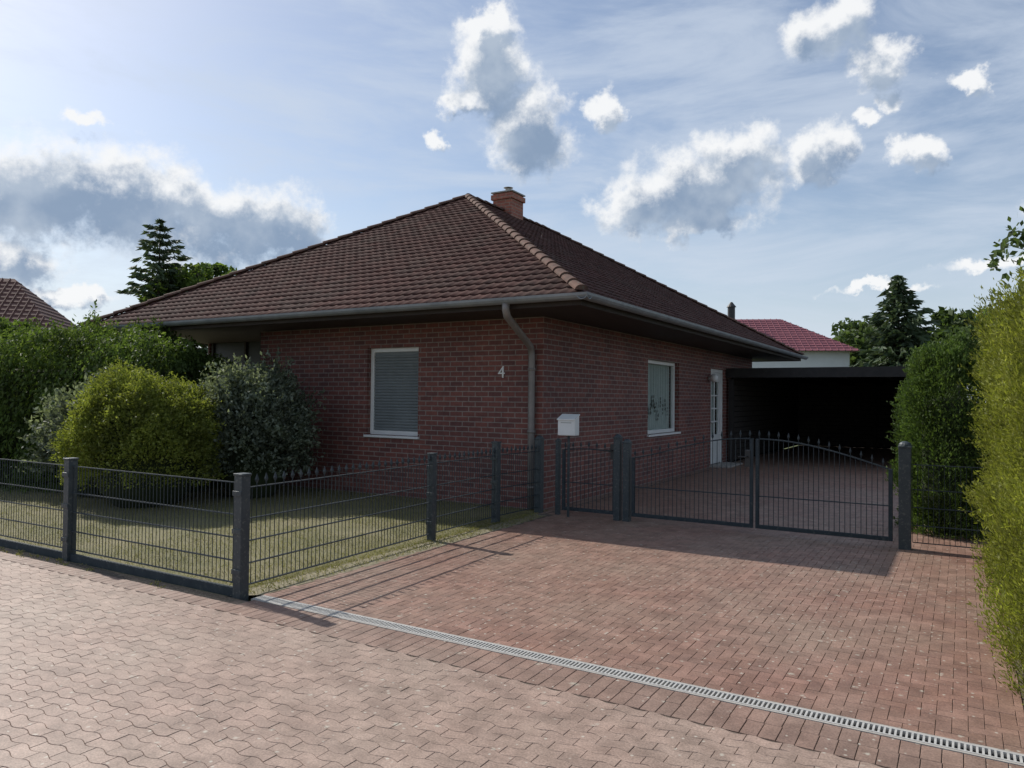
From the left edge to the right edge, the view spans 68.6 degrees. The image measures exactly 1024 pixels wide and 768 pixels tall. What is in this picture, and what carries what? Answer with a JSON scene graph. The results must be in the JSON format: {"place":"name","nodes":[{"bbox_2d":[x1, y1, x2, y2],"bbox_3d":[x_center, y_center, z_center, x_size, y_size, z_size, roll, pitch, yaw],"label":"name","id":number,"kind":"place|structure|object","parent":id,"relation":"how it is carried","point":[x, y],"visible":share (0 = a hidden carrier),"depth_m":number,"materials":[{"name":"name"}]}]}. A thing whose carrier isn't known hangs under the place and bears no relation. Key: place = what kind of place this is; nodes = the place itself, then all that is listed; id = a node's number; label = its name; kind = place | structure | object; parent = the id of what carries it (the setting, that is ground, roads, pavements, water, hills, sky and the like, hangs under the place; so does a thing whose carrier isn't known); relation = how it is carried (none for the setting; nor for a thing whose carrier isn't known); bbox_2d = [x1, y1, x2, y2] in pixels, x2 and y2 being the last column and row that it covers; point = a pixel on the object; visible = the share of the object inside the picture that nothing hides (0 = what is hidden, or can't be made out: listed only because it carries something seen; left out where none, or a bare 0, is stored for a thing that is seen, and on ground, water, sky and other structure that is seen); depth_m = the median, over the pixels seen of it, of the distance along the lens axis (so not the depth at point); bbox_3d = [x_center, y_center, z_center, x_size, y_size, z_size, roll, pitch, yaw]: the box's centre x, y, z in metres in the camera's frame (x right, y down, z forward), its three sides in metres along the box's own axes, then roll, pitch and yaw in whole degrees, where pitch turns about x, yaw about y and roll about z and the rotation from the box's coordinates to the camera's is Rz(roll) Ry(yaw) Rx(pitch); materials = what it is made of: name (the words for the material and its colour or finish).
{"place":"outdoors","nodes":[
{"label":"outdoors","id":0,"kind":"place"},
{"bbox_2d":[0,278,77,332],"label":"neighbour house","id":1,"kind":"structure","parent":0,"point":[18,300],"depth_m":30.43,"materials":[{"name":"brown tile"}]},
{"bbox_2d":[0,548,238,602],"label":"soil strip","id":2,"kind":"object","parent":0,"point":[161,584],"visible":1,"depth_m":6.53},
{"bbox_2d":[0,547,165,587],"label":"weeds","id":3,"kind":"object","parent":2,"relation":"on","point":[37,555],"visible":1,"depth_m":7.17,"materials":[{"name":"green plant"}]},
{"bbox_2d":[0,457,251,600],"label":"metal fence","id":4,"kind":"object","parent":2,"relation":"on","point":[239,589],"visible":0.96,"depth_m":6.69,"materials":[{"name":"grey metal"}]},
{"bbox_2d":[0,481,547,595],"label":"garden lawn","id":5,"kind":"structure","parent":0,"point":[91,549],"depth_m":9.12,"materials":[{"name":"green plant"}]},
{"bbox_2d":[9,363,146,497],"bbox_3d":[-6.504,0.779,11.824,2.432,2.229,2.278,1,-1,0],"label":"grey green bush","id":6,"kind":"object","parent":5,"relation":"on","point":[57,411],"visible":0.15,"depth_m":11.44,"materials":[{"name":"green plant"}]},
{"bbox_2d":[0,299,239,493],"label":"hedge","id":7,"kind":"object","parent":5,"relation":"on","point":[22,388],"visible":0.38,"depth_m":12.87,"materials":[{"name":"green plant"}]},
{"bbox_2d":[48,355,233,507],"bbox_3d":[-5.371,0.739,11.020,2.382,2.320,2.397,1,-1,0],"label":"golden bush","id":8,"kind":"object","parent":5,"relation":"on","point":[139,420],"visible":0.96,"depth_m":10.39,"materials":[{"name":"green plant"}]},
{"bbox_2d":[196,344,326,498],"bbox_3d":[-4.120,0.642,12.002,2.384,2.600,2.295,1,-1,0],"label":"grey green bush","id":9,"kind":"object","parent":5,"relation":"on","point":[265,416],"visible":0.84,"depth_m":11.49,"materials":[{"name":"green plant"}]},
{"bbox_2d":[249,441,537,584],"bbox_3d":[-0.944,1.252,8.281,0.145,1.088,5.128,0,-1,29],"label":"metal fence","id":10,"kind":"object","parent":5,"relation":"on","point":[431,500],"visible":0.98,"depth_m":7.95,"materials":[{"name":"grey metal"}]},
{"bbox_2d":[230,513,546,595],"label":"gravel verge","id":11,"kind":"structure","parent":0,"point":[322,576],"depth_m":7.32,"materials":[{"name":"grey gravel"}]},
{"bbox_2d":[0,559,986,767],"bbox_3d":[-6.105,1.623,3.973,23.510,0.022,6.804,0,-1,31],"label":"road","id":12,"kind":"structure","parent":0,"point":[186,685],"depth_m":3.86,"materials":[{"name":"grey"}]},
{"bbox_2d":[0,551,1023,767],"bbox_3d":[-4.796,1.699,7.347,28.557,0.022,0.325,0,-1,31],"label":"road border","id":13,"kind":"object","parent":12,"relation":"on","point":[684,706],"visible":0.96,"depth_m":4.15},
{"bbox_2d":[0,0,1023,401],"label":"sky","id":14,"kind":"structure","parent":0,"point":[787,160],"materials":[{"name":"blue"}]},
{"bbox_2d":[249,445,797,600],"bbox_3d":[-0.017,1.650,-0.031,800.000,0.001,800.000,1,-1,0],"label":"ground","id":15,"kind":"structure","parent":0,"point":[251,596],"depth_m":6.16,"materials":[{"name":"green soil"}]},
{"bbox_2d":[0,316,67,367],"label":"leafy tree","id":16,"kind":"object","parent":15,"relation":"on","point":[5,321],"visible":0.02,"depth_m":25.75,"materials":[{"name":"green plant"}]},
{"bbox_2d":[115,219,207,378],"bbox_3d":[-16.640,-2.830,35.620,6.538,10.057,5.877,1,-1,0],"label":"fir tree","id":17,"kind":"object","parent":15,"relation":"on","point":[158,268],"visible":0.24,"depth_m":35.10,"materials":[{"name":"green plant"}]},
{"bbox_2d":[137,262,236,347],"bbox_3d":[-15.424,-1.947,36.895,5.355,8.363,6.052,1,-1,0],"label":"leafy tree","id":18,"kind":"object","parent":15,"relation":"on","point":[198,273],"visible":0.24,"depth_m":35.30,"materials":[{"name":"green plant"}]},
{"bbox_2d":[70,187,807,510],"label":"brick house","id":19,"kind":"structure","parent":15,"relation":"on","point":[467,322],"depth_m":12.54,"materials":[{"name":"red brick"}]},
{"bbox_2d":[214,341,259,376],"bbox_3d":[-5.334,0.437,16.238,3.565,2.726,0.060,0,-1,31],"label":"window","id":20,"kind":"structure","parent":19,"relation":"in","point":[228,350],"depth_m":16.67,"materials":[{"name":"black glass"}]},
{"bbox_2d":[363,347,418,438],"bbox_3d":[-1.929,0.140,12.298,1.140,1.480,0.200,0,-1,31],"label":"window","id":21,"kind":"structure","parent":19,"relation":"in","point":[394,371],"depth_m":12.35,"materials":[{"name":"white paint"}]},
{"bbox_2d":[647,360,680,436],"bbox_3d":[3.003,0.284,15.224,0.258,1.500,1.900,0,-1,31],"label":"window","id":22,"kind":"structure","parent":19,"relation":"in","point":[658,371],"depth_m":15.53,"materials":[{"name":"white paint"}]},
{"bbox_2d":[709,369,742,467],"bbox_3d":[5.165,0.826,18.416,0.660,2.380,1.360,0,-1,31],"label":"door","id":23,"kind":"structure","parent":19,"relation":"in","point":[716,451],"depth_m":18.76,"materials":[{"name":"white paint"}]},
{"bbox_2d":[251,595,1023,766],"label":"drain channel","id":24,"kind":"object","parent":15,"relation":"on","point":[977,750],"visible":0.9,"depth_m":4.14,"materials":[{"name":"metal"}]},
{"bbox_2d":[831,317,879,365],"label":"leafy tree","id":25,"kind":"object","parent":15,"relation":"on","point":[851,333],"visible":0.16,"depth_m":42.47,"materials":[{"name":"green plant"}]},
{"bbox_2d":[848,274,942,366],"bbox_3d":[14.875,-1.000,29.384,5.844,6.795,5.931,0,-1,16],"label":"spruce tree","id":26,"kind":"object","parent":15,"relation":"on","point":[896,339],"visible":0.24,"depth_m":29.29,"materials":[{"name":"green plant"}]},
{"bbox_2d":[923,306,1002,353],"bbox_3d":[19.167,-0.463,32.194,5.955,5.912,5.404,1,-1,-31],"label":"leafy tree","id":27,"kind":"object","parent":15,"relation":"on","point":[951,319],"visible":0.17,"depth_m":31.34,"materials":[{"name":"green plant"}]},
{"bbox_2d":[963,305,990,364],"bbox_3d":[22.610,-0.518,32.936,5.536,6.118,5.689,1,-1,-31],"label":"leafy tree","id":28,"kind":"object","parent":15,"relation":"on","point":[974,311],"visible":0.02,"depth_m":33.52,"materials":[{"name":"green plant"}]},
{"bbox_2d":[259,445,1023,753],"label":"driveway","id":29,"kind":"structure","parent":0,"point":[751,612],"depth_m":6.04,"materials":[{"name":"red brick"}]},
{"bbox_2d":[557,414,579,516],"bbox_3d":[0.757,1.127,10.146,0.270,1.440,0.160,0,-1,31],"label":"mailbox","id":30,"kind":"object","parent":29,"relation":"on","point":[568,425],"visible":0.93,"depth_m":10.13,"materials":[{"name":"white paint"}]},
{"bbox_2d":[534,435,613,514],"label":"garden gate","id":31,"kind":"structure","parent":29,"relation":"on","point":[539,496],"depth_m":10.33,"materials":[{"name":"metal"}]},
{"bbox_2d":[613,430,911,549],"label":"driveway gate","id":32,"kind":"structure","parent":29,"relation":"on","point":[624,503],"depth_m":8.97,"materials":[{"name":"metal"}]},
{"bbox_2d":[726,366,966,461],"bbox_3d":[10.166,0.929,21.780,5.350,2.460,9.540,0,-1,31],"label":"carport","id":33,"kind":"object","parent":29,"relation":"on","point":[843,406],"visible":0.59,"depth_m":25.42,"materials":[{"name":"brown wood"}]},
{"bbox_2d":[884,329,998,539],"bbox_3d":[5.417,0.576,9.251,1.495,2.502,1.612,0,-1,31],"label":"thuja bush","id":34,"kind":"object","parent":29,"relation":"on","point":[941,422],"visible":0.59,"depth_m":8.94,"materials":[{"name":"green plant"}]},
{"bbox_2d":[535,449,785,513],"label":"wall side paving","id":35,"kind":"structure","parent":0,"point":[610,494],"depth_m":14.09,"materials":[{"name":"grey concrete"}]},
{"bbox_2d":[727,302,859,367],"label":"neighbour house","id":36,"kind":"structure","parent":0,"point":[817,349],"depth_m":34.81,"materials":[{"name":"red tile"}]},
{"label":"hedge bed","id":37,"kind":"structure","parent":0,"visible":0},
{"bbox_2d":[912,464,994,548],"bbox_3d":[5.073,1.331,7.703,1.701,1.028,0.099,0,-1,31],"label":"metal fence","id":38,"kind":"object","parent":37,"relation":"on","point":[944,509],"visible":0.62,"depth_m":7.99,"materials":[{"name":"grey metal"}]},
{"bbox_2d":[957,263,1023,704],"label":"golden thuja hedge","id":39,"kind":"object","parent":37,"relation":"on","point":[999,497],"visible":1,"depth_m":4.62,"materials":[{"name":"green plant"}]},
{"bbox_2d":[984,206,1023,307],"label":"leafy tree","id":40,"kind":"object","parent":37,"relation":"on","point":[993,263],"visible":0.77,"depth_m":9.33,"materials":[{"name":"green plant"}]}
]}

